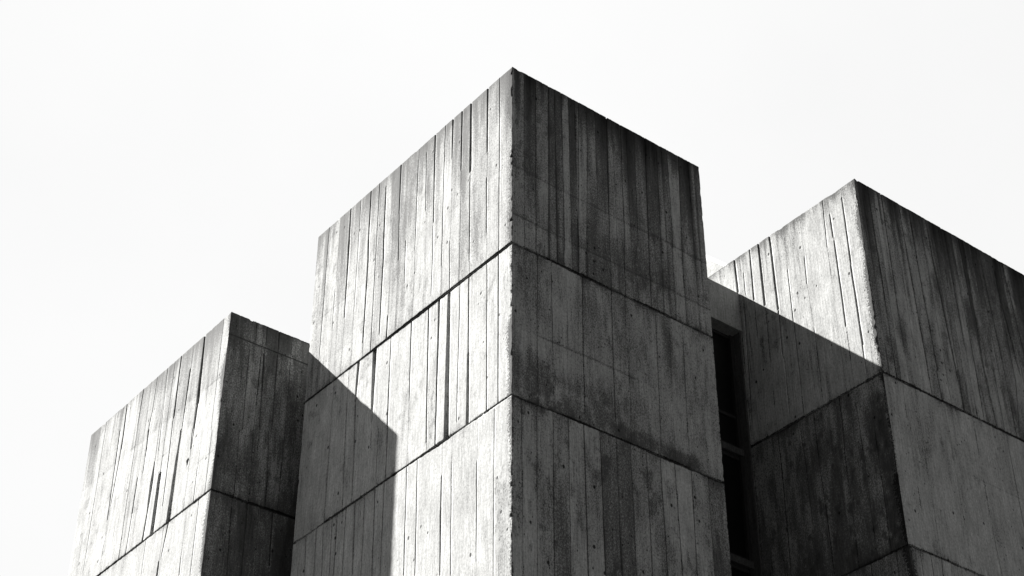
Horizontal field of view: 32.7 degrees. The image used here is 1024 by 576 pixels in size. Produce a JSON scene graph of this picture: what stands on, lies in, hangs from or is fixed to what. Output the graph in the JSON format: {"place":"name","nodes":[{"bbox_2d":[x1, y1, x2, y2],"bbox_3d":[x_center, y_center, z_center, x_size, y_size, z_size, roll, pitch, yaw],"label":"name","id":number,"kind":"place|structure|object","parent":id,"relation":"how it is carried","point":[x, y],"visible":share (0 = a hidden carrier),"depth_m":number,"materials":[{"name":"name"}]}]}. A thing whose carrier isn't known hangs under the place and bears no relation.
{"place":"outdoors","nodes":[
{"label":"outdoors","id":0,"kind":"place"},
{"bbox_2d":[68,312,309,575],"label":"concrete tower","id":1,"kind":"structure","parent":0,"point":[193,461],"depth_m":34.61,"materials":[{"name":"grey concrete"}]},
{"bbox_2d":[291,67,731,575],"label":"concrete tower","id":2,"kind":"structure","parent":0,"point":[511,368],"depth_m":30.95,"materials":[{"name":"grey concrete"}]},
{"bbox_2d":[0,0,1023,575],"label":"sky","id":3,"kind":"structure","parent":0,"point":[169,169],"materials":[{"name":"white"}]},
{"bbox_2d":[706,179,1023,575],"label":"concrete tower","id":4,"kind":"structure","parent":0,"point":[882,339],"depth_m":33.79,"materials":[{"name":"concrete"}]},
{"label":"ground","id":5,"kind":"structure","parent":0,"visible":0},
{"bbox_2d":[708,278,762,575],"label":"connecting bay","id":6,"kind":"object","parent":5,"relation":"on","point":[742,522],"visible":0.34,"depth_m":34.98,"materials":[{"name":"concrete"}]},
{"bbox_2d":[710,328,742,449],"bbox_3d":[3.531,1.673,35.047,2.664,2.755,0.120,25,-42,-30],"label":"window","id":7,"kind":"structure","parent":6,"relation":"in","point":[726,383],"depth_m":35.59,"materials":[{"name":"glass"}]},
{"bbox_2d":[722,450,752,561],"bbox_3d":[3.530,3.867,33.466,2.664,2.305,0.120,25,-42,-30],"label":"window","id":8,"kind":"structure","parent":6,"relation":"in","point":[738,527],"depth_m":34.01,"materials":[{"name":"glass"}]},
{"bbox_2d":[731,563,753,575],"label":"window","id":9,"kind":"structure","parent":6,"relation":"in","point":[736,570],"depth_m":33.15,"materials":[{"name":"glass"}]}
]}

